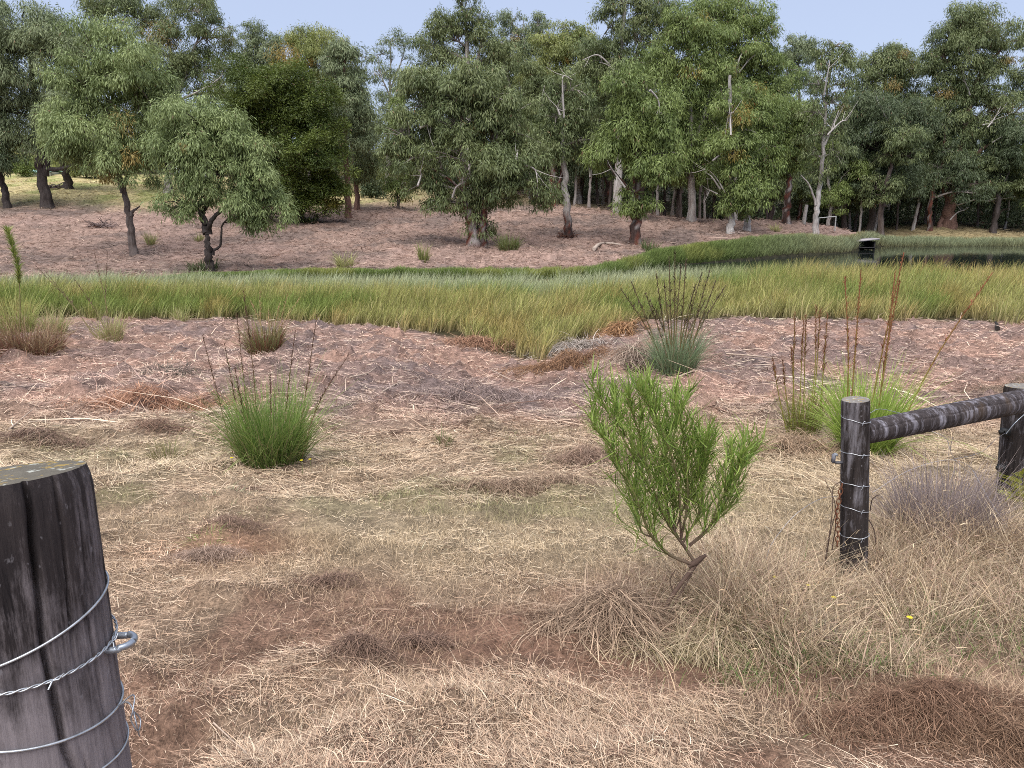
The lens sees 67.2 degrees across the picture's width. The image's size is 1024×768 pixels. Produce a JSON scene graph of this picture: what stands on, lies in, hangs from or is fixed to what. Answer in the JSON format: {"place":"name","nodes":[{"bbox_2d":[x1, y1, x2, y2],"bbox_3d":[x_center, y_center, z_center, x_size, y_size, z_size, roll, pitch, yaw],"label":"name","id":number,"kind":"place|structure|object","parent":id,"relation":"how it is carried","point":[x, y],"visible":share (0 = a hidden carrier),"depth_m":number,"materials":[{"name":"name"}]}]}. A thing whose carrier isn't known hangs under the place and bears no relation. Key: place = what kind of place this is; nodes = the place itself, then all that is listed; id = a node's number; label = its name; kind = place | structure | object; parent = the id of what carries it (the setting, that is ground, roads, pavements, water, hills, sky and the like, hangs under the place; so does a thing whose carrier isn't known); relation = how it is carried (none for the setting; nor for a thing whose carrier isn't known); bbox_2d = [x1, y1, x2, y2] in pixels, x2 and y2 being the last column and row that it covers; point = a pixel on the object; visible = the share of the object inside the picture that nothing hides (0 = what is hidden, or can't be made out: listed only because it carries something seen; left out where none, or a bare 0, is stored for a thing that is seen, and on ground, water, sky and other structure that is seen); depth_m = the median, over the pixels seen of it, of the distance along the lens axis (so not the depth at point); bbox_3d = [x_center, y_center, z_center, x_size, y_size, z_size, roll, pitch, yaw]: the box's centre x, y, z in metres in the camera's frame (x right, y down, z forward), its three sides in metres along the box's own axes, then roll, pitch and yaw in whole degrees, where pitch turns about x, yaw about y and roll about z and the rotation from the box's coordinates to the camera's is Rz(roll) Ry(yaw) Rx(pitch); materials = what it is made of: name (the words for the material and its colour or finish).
{"place":"outdoors","nodes":[
{"label":"outdoors","id":0,"kind":"place"},
{"bbox_2d":[0,134,1023,767],"bbox_3d":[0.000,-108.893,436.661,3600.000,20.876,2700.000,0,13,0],"label":"ground","id":1,"kind":"structure","parent":0,"point":[174,734],"depth_m":6.72,"materials":[{"name":"soil"}]},
{"bbox_2d":[0,224,25,330],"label":"feathery plant","id":2,"kind":"object","parent":1,"relation":"on","point":[11,242],"visible":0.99,"depth_m":17.14,"materials":[{"name":"green plant"}]},
{"bbox_2d":[0,124,33,208],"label":"gum tree","id":3,"kind":"object","parent":1,"relation":"on","point":[6,165],"visible":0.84,"depth_m":72.51,"materials":[{"name":"green plant"}]},
{"bbox_2d":[8,152,36,177],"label":"shrub","id":4,"kind":"object","parent":1,"relation":"on","point":[22,169],"visible":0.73,"depth_m":99.89,"materials":[{"name":"green plant"}]},
{"bbox_2d":[0,278,66,333],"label":"tussock","id":5,"kind":"object","parent":1,"relation":"on","point":[16,319],"visible":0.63,"depth_m":19.73,"materials":[{"name":"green plant"}]},
{"bbox_2d":[0,0,99,208],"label":"gum tree","id":6,"kind":"object","parent":1,"relation":"on","point":[32,37],"visible":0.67,"depth_m":70.41,"materials":[{"name":"green plant"}]},
{"bbox_2d":[23,298,89,334],"bbox_3d":[-11.951,-1.538,19.694,2.629,1.606,2.723,0,13,0],"label":"tussock","id":7,"kind":"object","parent":1,"relation":"on","point":[59,324],"visible":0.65,"depth_m":19.87,"materials":[{"name":"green plant"}]},
{"bbox_2d":[0,304,118,359],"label":"tussock","id":8,"kind":"object","parent":1,"relation":"on","point":[46,343],"visible":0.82,"depth_m":15.76,"materials":[{"name":"brown plant"}]},
{"bbox_2d":[0,424,123,451],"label":"grass heap","id":9,"kind":"object","parent":1,"relation":"on","point":[19,433],"depth_m":8.06,"materials":[{"name":"plant"}]},
{"bbox_2d":[30,75,94,189],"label":"gum tree","id":10,"kind":"object","parent":1,"relation":"on","point":[68,182],"depth_m":84.53,"materials":[{"name":"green plant"}]},
{"bbox_2d":[0,460,140,767],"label":"gate post","id":11,"kind":"object","parent":1,"relation":"on","point":[62,702],"visible":1,"depth_m":0.90,"materials":[{"name":"grey wood"}]},
{"bbox_2d":[35,251,139,342],"bbox_3d":[-9.927,-2.094,18.471,2.239,2.203,1.518,7,15,28],"label":"tussock","id":12,"kind":"object","parent":1,"relation":"on","point":[112,332],"visible":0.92,"depth_m":18.40,"materials":[{"name":"green plant"}]},
{"bbox_2d":[30,7,191,256],"bbox_3d":[-26.736,-16.624,51.813,11.186,16.344,8.752,0,13,0],"label":"gum tree","id":13,"kind":"object","parent":1,"relation":"on","point":[71,131],"visible":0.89,"depth_m":50.15,"materials":[{"name":"green plant"}]},
{"bbox_2d":[27,379,277,414],"bbox_3d":[-4.763,0.231,10.531,4.787,0.736,1.392,0,13,0],"label":"grass heap","id":14,"kind":"object","parent":1,"relation":"on","point":[154,392],"depth_m":10.42,"materials":[{"name":"plant"}]},
{"bbox_2d":[71,0,244,192],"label":"gum tree","id":15,"kind":"object","parent":1,"relation":"on","point":[168,34],"visible":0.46,"depth_m":80.87,"materials":[{"name":"green plant"}]},
{"bbox_2d":[116,413,210,437],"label":"grass heap","id":16,"kind":"object","parent":1,"relation":"on","point":[155,423],"depth_m":8.75,"materials":[{"name":"plant"}]},
{"bbox_2d":[114,359,214,378],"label":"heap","id":17,"kind":"object","parent":1,"relation":"on","point":[175,369],"visible":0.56,"depth_m":13.60,"materials":[{"name":"brown plant"}]},
{"bbox_2d":[140,433,193,461],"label":"weed tuft","id":18,"kind":"object","parent":1,"relation":"on","point":[162,451],"visible":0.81,"depth_m":7.50,"materials":[{"name":"green plant"}]},
{"bbox_2d":[171,255,223,272],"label":"tussock","id":19,"kind":"object","parent":1,"relation":"on","point":[201,265],"visible":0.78,"depth_m":46.19,"materials":[{"name":"green plant"}]},
{"bbox_2d":[137,541,268,570],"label":"grass heap","id":20,"kind":"object","parent":1,"relation":"on","point":[213,551],"depth_m":4.42,"materials":[{"name":"plant"}]},
{"bbox_2d":[136,89,303,271],"bbox_3d":[-16.818,-11.683,44.989,9.285,10.654,5.937,0,13,0],"label":"gum tree","id":21,"kind":"object","parent":1,"relation":"on","point":[196,149],"visible":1,"depth_m":44.13,"materials":[{"name":"green plant"}]},
{"bbox_2d":[163,513,294,540],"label":"grass heap","id":22,"kind":"object","parent":1,"relation":"on","point":[232,519],"depth_m":5.00,"materials":[{"name":"plant"}]},
{"bbox_2d":[200,291,313,354],"bbox_3d":[-5.419,-1.322,16.660,2.377,1.408,2.189,6,15,24],"label":"tussock","id":23,"kind":"object","parent":1,"relation":"on","point":[273,341],"visible":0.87,"depth_m":16.56,"materials":[{"name":"green plant"}]},
{"bbox_2d":[222,15,297,80],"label":"gum tree","id":24,"kind":"object","parent":1,"relation":"on","point":[254,50],"visible":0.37,"depth_m":95.91,"materials":[{"name":"green plant"}]},
{"bbox_2d":[161,291,395,472],"bbox_3d":[-2.361,-0.021,7.197,2.142,1.706,2.144,-12,18,-41],"label":"tussock","id":25,"kind":"object","parent":1,"relation":"on","point":[267,442],"visible":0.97,"depth_m":7.11,"materials":[{"name":"green plant"}]},
{"bbox_2d":[194,46,363,220],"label":"wattle tree","id":26,"kind":"object","parent":1,"relation":"on","point":[268,99],"visible":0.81,"depth_m":65.14,"materials":[{"name":"green plant"}]},
{"bbox_2d":[263,20,375,109],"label":"gum tree","id":27,"kind":"object","parent":1,"relation":"on","point":[312,45],"visible":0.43,"depth_m":89.54,"materials":[{"name":"green plant"}]},
{"bbox_2d":[271,568,389,598],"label":"grass heap","id":28,"kind":"object","parent":1,"relation":"on","point":[324,579],"depth_m":3.99,"materials":[{"name":"plant"}]},
{"bbox_2d":[327,250,361,267],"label":"tussock","id":29,"kind":"object","parent":1,"relation":"on","point":[339,263],"visible":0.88,"depth_m":46.17,"materials":[{"name":"green plant"}]},
{"bbox_2d":[303,31,387,218],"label":"gum tree","id":30,"kind":"object","parent":1,"relation":"on","point":[360,115],"visible":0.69,"depth_m":70.73,"materials":[{"name":"green plant"}]},
{"bbox_2d":[299,622,414,678],"bbox_3d":[-0.622,1.052,3.000,0.497,0.196,0.333,-2,13,-9],"label":"grass heap","id":31,"kind":"object","parent":1,"relation":"on","point":[371,642],"depth_m":2.97,"materials":[{"name":"plant"}]},
{"bbox_2d":[334,78,393,209],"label":"gum tree","id":32,"kind":"object","parent":1,"relation":"on","point":[365,166],"visible":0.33,"depth_m":76.72,"materials":[{"name":"green plant"}]},
{"bbox_2d":[359,177,389,198],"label":"shrub","id":33,"kind":"object","parent":1,"relation":"on","point":[370,190],"visible":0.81,"depth_m":88.56,"materials":[{"name":"green plant"}]},
{"bbox_2d":[364,26,415,183],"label":"gum tree","id":34,"kind":"object","parent":1,"relation":"on","point":[384,74],"visible":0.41,"depth_m":104.08,"materials":[{"name":"green plant"}]},
{"bbox_2d":[379,164,414,207],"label":"young tree","id":35,"kind":"object","parent":1,"relation":"on","point":[395,185],"visible":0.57,"depth_m":79.41,"materials":[{"name":"green plant"}]},
{"bbox_2d":[383,90,411,183],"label":"forest tree","id":36,"kind":"object","parent":1,"relation":"on","point":[392,103],"visible":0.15,"depth_m":97.52,"materials":[{"name":"green plant"}]},
{"bbox_2d":[370,625,487,657],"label":"grass heap","id":37,"kind":"object","parent":1,"relation":"on","point":[421,638],"depth_m":3.29,"materials":[{"name":"plant"}]},
{"bbox_2d":[387,0,531,186],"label":"gum tree","id":38,"kind":"object","parent":1,"relation":"on","point":[440,26],"visible":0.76,"depth_m":77.19,"materials":[{"name":"green plant"}]},
{"bbox_2d":[318,377,605,406],"bbox_3d":[-0.541,0.282,12.035,5.989,0.826,2.866,0,13,0],"label":"grass heap","id":39,"kind":"object","parent":1,"relation":"on","point":[507,395],"depth_m":11.78,"materials":[{"name":"plant"}]},
{"bbox_2d":[368,46,569,247],"bbox_3d":[-3.132,-16.961,56.396,14.956,14.282,7.590,0,13,0],"label":"gum tree","id":40,"kind":"object","parent":1,"relation":"on","point":[492,159],"visible":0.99,"depth_m":55.69,"materials":[{"name":"green plant"}]},
{"bbox_2d":[418,328,525,354],"bbox_3d":[-1.097,-1.035,20.776,4.967,0.980,2.410,0,13,0],"label":"bracken mound","id":41,"kind":"object","parent":1,"relation":"on","point":[475,339],"visible":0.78,"depth_m":20.67,"materials":[{"name":"plant"}]},
{"bbox_2d":[487,60,522,198],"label":"forest tree","id":42,"kind":"object","parent":1,"relation":"on","point":[507,68],"visible":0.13,"depth_m":87.00,"materials":[{"name":"green plant"}]},
{"bbox_2d":[379,469,638,496],"bbox_3d":[0.078,0.882,6.477,2.919,0.366,0.728,0,13,0],"label":"grass heap","id":43,"kind":"object","parent":1,"relation":"on","point":[504,484],"depth_m":6.41,"materials":[{"name":"plant"}]},
{"bbox_2d":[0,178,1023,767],"bbox_3d":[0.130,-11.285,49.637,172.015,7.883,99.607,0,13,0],"label":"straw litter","id":44,"kind":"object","parent":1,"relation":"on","point":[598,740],"visible":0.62,"depth_m":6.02,"materials":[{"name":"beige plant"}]},
{"bbox_2d":[0,254,1023,361],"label":"reeds","id":45,"kind":"object","parent":1,"relation":"on","point":[535,314],"visible":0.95,"depth_m":26.39,"materials":[{"name":"green plant"}]},
{"bbox_2d":[488,232,537,250],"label":"tussock","id":46,"kind":"object","parent":1,"relation":"on","point":[505,241],"visible":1,"depth_m":55.86,"materials":[{"name":"green plant"}]},
{"bbox_2d":[9,132,1023,229],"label":"forest undergrowth","id":47,"kind":"object","parent":1,"relation":"on","point":[1016,211],"visible":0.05,"depth_m":93.35,"materials":[{"name":"green plant"}]},
{"bbox_2d":[493,8,552,195],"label":"gum tree","id":48,"kind":"object","parent":1,"relation":"on","point":[504,18],"visible":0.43,"depth_m":92.30,"materials":[{"name":"green plant"}]},
{"bbox_2d":[451,343,624,377],"bbox_3d":[0.879,-0.470,16.867,5.968,0.966,2.570,0,13,0],"label":"bracken mound","id":49,"kind":"object","parent":1,"relation":"on","point":[575,356],"visible":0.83,"depth_m":16.69,"materials":[{"name":"plant"}]},
{"bbox_2d":[505,55,601,206],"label":"gum tree","id":50,"kind":"object","parent":1,"relation":"on","point":[530,69],"visible":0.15,"depth_m":79.72,"materials":[{"name":"green plant"}]},
{"bbox_2d":[512,18,601,181],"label":"gum tree","id":51,"kind":"object","parent":1,"relation":"on","point":[556,52],"visible":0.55,"depth_m":80.87,"materials":[{"name":"green plant"}]},
{"bbox_2d":[528,63,610,238],"bbox_3d":[4.584,-18.143,60.561,6.418,13.564,6.203,-7,15,-28],"label":"gum tree","id":52,"kind":"object","parent":1,"relation":"on","point":[562,148],"visible":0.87,"depth_m":59.79,"materials":[{"name":"green plant"}]},
{"bbox_2d":[512,330,632,357],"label":"grass heap","id":53,"kind":"object","parent":1,"relation":"on","point":[556,348],"depth_m":19.60,"materials":[{"name":"plant"}]},
{"bbox_2d":[531,23,614,203],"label":"forest tree","id":54,"kind":"object","parent":1,"relation":"on","point":[579,198],"visible":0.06,"depth_m":81.50,"materials":[{"name":"green plant"}]},
{"bbox_2d":[573,106,606,207],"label":"forest tree","id":55,"kind":"object","parent":1,"relation":"on","point":[590,173],"visible":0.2,"depth_m":81.03,"materials":[{"name":"green plant"}]},
{"bbox_2d":[157,230,1023,280],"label":"reeds on far bank","id":56,"kind":"object","parent":1,"relation":"on","point":[710,250],"visible":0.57,"depth_m":56.80,"materials":[{"name":"green plant"}]},
{"bbox_2d":[446,561,735,673],"bbox_3d":[0.382,1.100,3.445,1.500,0.495,0.904,0,13,0],"label":"grass heap","id":57,"kind":"object","parent":1,"relation":"on","point":[604,603],"depth_m":3.37,"materials":[{"name":"plant"}]},
{"bbox_2d":[520,442,690,472],"bbox_3d":[0.973,0.759,7.585,1.926,0.405,1.352,0,13,0],"label":"grass heap","id":58,"kind":"object","parent":1,"relation":"on","point":[591,455],"depth_m":7.50,"materials":[{"name":"plant"}]},
{"bbox_2d":[566,45,647,209],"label":"forest tree","id":59,"kind":"object","parent":1,"relation":"on","point":[571,164],"visible":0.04,"depth_m":81.87,"materials":[{"name":"green plant"}]},
{"bbox_2d":[580,316,666,338],"bbox_3d":[2.888,-1.366,21.109,2.385,1.061,2.829,8,15,30],"label":"bracken mound","id":60,"kind":"object","parent":1,"relation":"on","point":[620,328],"visible":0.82,"depth_m":20.94,"materials":[{"name":"plant"}]},
{"bbox_2d":[576,55,691,244],"bbox_3d":[9.158,-17.056,57.371,7.572,13.971,6.752,-8,15,-29],"label":"gum tree","id":61,"kind":"object","parent":1,"relation":"on","point":[653,162],"visible":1,"depth_m":56.33,"materials":[{"name":"green plant"}]},
{"bbox_2d":[566,0,711,212],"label":"gum tree","id":62,"kind":"object","parent":1,"relation":"on","point":[648,11],"visible":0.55,"depth_m":73.55,"materials":[{"name":"green plant"}]},
{"bbox_2d":[577,337,720,381],"bbox_3d":[2.750,-0.306,15.296,3.491,1.228,2.415,0,13,0],"label":"grass heap","id":63,"kind":"object","parent":1,"relation":"on","point":[628,356],"depth_m":15.04,"materials":[{"name":"plant"}]},
{"bbox_2d":[559,355,780,619],"bbox_3d":[0.683,0.498,3.396,0.971,1.310,0.607,0,13,0],"label":"sapling","id":64,"kind":"object","parent":1,"relation":"on","point":[703,444],"visible":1,"depth_m":3.32,"materials":[{"name":"green plant"}]},
{"bbox_2d":[607,252,738,377],"bbox_3d":[2.930,-1.228,13.947,2.530,2.359,2.619,0,13,0],"label":"tussock","id":65,"kind":"object","parent":1,"relation":"on","point":[663,357],"visible":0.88,"depth_m":13.94,"materials":[{"name":"green plant"}]},
{"bbox_2d":[565,597,783,682],"bbox_3d":[0.803,1.199,3.330,1.365,0.452,0.858,0,13,0],"label":"grass heap","id":66,"kind":"object","parent":1,"relation":"on","point":[689,647],"depth_m":3.26,"materials":[{"name":"plant"}]},
{"bbox_2d":[630,0,745,221],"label":"gum tree","id":67,"kind":"object","parent":1,"relation":"on","point":[695,38],"visible":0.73,"depth_m":68.59,"materials":[{"name":"green plant"}]},
{"bbox_2d":[679,0,793,219],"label":"gum tree","id":68,"kind":"object","parent":1,"relation":"on","point":[750,51],"visible":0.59,"depth_m":78.82,"materials":[{"name":"green plant"}]},
{"bbox_2d":[695,75,784,233],"bbox_3d":[18.883,-18.804,63.995,6.856,12.905,5.602,-6,14,-23],"label":"gum tree","id":69,"kind":"object","parent":1,"relation":"on","point":[742,191],"visible":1,"depth_m":63.66,"materials":[{"name":"green plant"}]},
{"bbox_2d":[720,76,792,230],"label":"gum tree","id":70,"kind":"object","parent":1,"relation":"on","point":[768,122],"visible":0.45,"depth_m":65.13,"materials":[{"name":"green plant"}]},
{"bbox_2d":[756,131,800,219],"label":"forest tree","id":71,"kind":"object","parent":1,"relation":"on","point":[782,185],"visible":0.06,"depth_m":81.83,"materials":[{"name":"green plant"}]},
{"bbox_2d":[537,458,1023,739],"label":"tall dry grass","id":72,"kind":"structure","parent":1,"relation":"on","point":[746,588],"depth_m":3.58,"materials":[{"name":"plant"}]},
{"bbox_2d":[735,423,840,462],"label":"grass heap","id":73,"kind":"object","parent":1,"relation":"on","point":[786,440],"depth_m":7.43,"materials":[{"name":"plant"}]},
{"bbox_2d":[753,90,829,223],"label":"gum tree","id":74,"kind":"object","parent":1,"relation":"on","point":[791,130],"visible":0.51,"depth_m":73.07,"materials":[{"name":"green plant"}]},
{"bbox_2d":[762,58,826,213],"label":"forest tree","id":75,"kind":"object","parent":1,"relation":"on","point":[796,79],"visible":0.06,"depth_m":94.88,"materials":[{"name":"green plant"}]},
{"bbox_2d":[777,32,825,99],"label":"gum tree","id":76,"kind":"object","parent":1,"relation":"on","point":[799,47],"visible":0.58,"depth_m":99.82,"materials":[{"name":"green plant"}]},
{"bbox_2d":[782,142,827,219],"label":"forest tree","id":77,"kind":"object","parent":1,"relation":"on","point":[799,206],"visible":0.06,"depth_m":90.23,"materials":[{"name":"green plant"}]},
{"bbox_2d":[766,304,855,436],"bbox_3d":[3.391,-0.112,8.517,1.175,1.528,1.238,4,14,17],"label":"tussock","id":78,"kind":"object","parent":1,"relation":"on","point":[794,422],"visible":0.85,"depth_m":8.65,"materials":[{"name":"green plant"}]},
{"bbox_2d":[789,38,868,234],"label":"gum tree","id":79,"kind":"object","parent":1,"relation":"on","point":[825,62],"visible":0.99,"depth_m":67.65,"materials":[{"name":"green plant"}]},
{"bbox_2d":[791,125,877,225],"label":"forest tree","id":80,"kind":"object","parent":1,"relation":"on","point":[829,199],"visible":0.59,"depth_m":84.55,"materials":[{"name":"green plant"}]},
{"bbox_2d":[791,94,889,229],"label":"gum tree","id":81,"kind":"object","parent":1,"relation":"on","point":[804,188],"visible":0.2,"depth_m":86.24,"materials":[{"name":"green plant"}]},
{"bbox_2d":[826,89,859,226],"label":"forest tree","id":82,"kind":"object","parent":1,"relation":"on","point":[835,208],"visible":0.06,"depth_m":87.47,"materials":[{"name":"green plant"}]},
{"bbox_2d":[734,253,992,464],"bbox_3d":[3.466,-0.249,7.343,2.122,2.019,2.590,-5,14,-18],"label":"tussock","id":83,"kind":"object","parent":1,"relation":"on","point":[876,448],"visible":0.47,"depth_m":7.36,"materials":[{"name":"green plant"}]},
{"bbox_2d":[706,664,1023,767],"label":"grass heap","id":84,"kind":"object","parent":1,"relation":"on","point":[932,685],"depth_m":2.60,"materials":[{"name":"plant"}]},
{"bbox_2d":[813,86,947,231],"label":"gum tree","id":85,"kind":"object","parent":1,"relation":"on","point":[876,109],"visible":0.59,"depth_m":82.73,"materials":[{"name":"green plant"}]},
{"bbox_2d":[839,39,930,220],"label":"gum tree","id":86,"kind":"object","parent":1,"relation":"on","point":[896,63],"visible":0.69,"depth_m":90.77,"materials":[{"name":"green plant"}]},
{"bbox_2d":[853,113,934,235],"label":"forest tree","id":87,"kind":"object","parent":1,"relation":"on","point":[909,140],"visible":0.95,"depth_m":81.22,"materials":[{"name":"green plant"}]},
{"bbox_2d":[814,438,1023,563],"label":"weed tuft","id":88,"kind":"object","parent":1,"relation":"on","point":[954,495],"visible":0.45,"depth_m":4.73,"materials":[{"name":"grey plant"}]},
{"bbox_2d":[831,383,1023,580],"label":"farm fence","id":89,"kind":"object","parent":1,"relation":"on","point":[861,431],"visible":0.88,"depth_m":4.07,"materials":[{"name":"grey wood"}]},
{"bbox_2d":[823,480,840,571],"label":"dead vine","id":90,"kind":"object","parent":89,"relation":"attached to","point":[830,523],"visible":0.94,"depth_m":4.05,"materials":[{"name":"brown plant"}]},
{"bbox_2d":[872,432,1015,537],"bbox_3d":[2.858,0.567,4.657,1.388,0.579,0.591,-7,15,-27],"label":"dead branch","id":91,"kind":"object","parent":89,"relation":"attached to","point":[960,465],"visible":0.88,"depth_m":4.53,"materials":[{"name":"grey wood"}]},
{"bbox_2d":[846,693,1023,767],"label":"grass heap","id":92,"kind":"object","parent":1,"relation":"on","point":[1008,726],"depth_m":2.50,"materials":[{"name":"plant"}]},
{"bbox_2d":[908,100,998,230],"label":"forest tree","id":93,"kind":"object","parent":1,"relation":"on","point":[954,173],"visible":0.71,"depth_m":84.42,"materials":[{"name":"green plant"}]},
{"bbox_2d":[901,0,1023,229],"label":"gum tree","id":94,"kind":"object","parent":1,"relation":"on","point":[970,31],"visible":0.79,"depth_m":83.89,"materials":[{"name":"green plant"}]},
{"bbox_2d":[953,367,1023,398],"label":"grass heap","id":95,"kind":"object","parent":1,"relation":"on","point":[1000,389],"depth_m":11.52,"materials":[{"name":"plant"}]},
{"bbox_2d":[969,165,1023,228],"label":"gum tree","id":96,"kind":"object","parent":1,"relation":"on","point":[1019,193],"visible":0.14,"depth_m":87.51,"materials":[{"name":"green plant"}]},
{"bbox_2d":[976,115,1023,232],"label":"forest tree","id":97,"kind":"object","parent":1,"relation":"on","point":[1008,131],"visible":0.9,"depth_m":83.82,"materials":[{"name":"green plant"}]},
{"bbox_2d":[996,469,1023,512],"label":"bracken fern","id":98,"kind":"object","parent":1,"relation":"on","point":[1019,479],"visible":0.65,"depth_m":5.26,"materials":[{"name":"green plant"}]},
{"bbox_2d":[998,20,1023,145],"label":"gum tree","id":99,"kind":"object","parent":1,"relation":"on","point":[1017,78],"visible":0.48,"depth_m":88.66,"materials":[{"name":"green plant"}]},
{"bbox_2d":[0,385,1023,759],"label":"mown grass","id":100,"kind":"structure","parent":0,"point":[580,547],"depth_m":4.36,"materials":[{"name":"plant"}]},
{"bbox_2d":[0,0,1023,151],"label":"sky","id":101,"kind":"structure","parent":0,"point":[865,24],"materials":[{"name":"blue"}]},
{"bbox_2d":[610,246,1023,276],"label":"pond water","id":102,"kind":"structure","parent":0,"point":[982,255],"depth_m":61.18,"materials":[{"name":"green liquid"}]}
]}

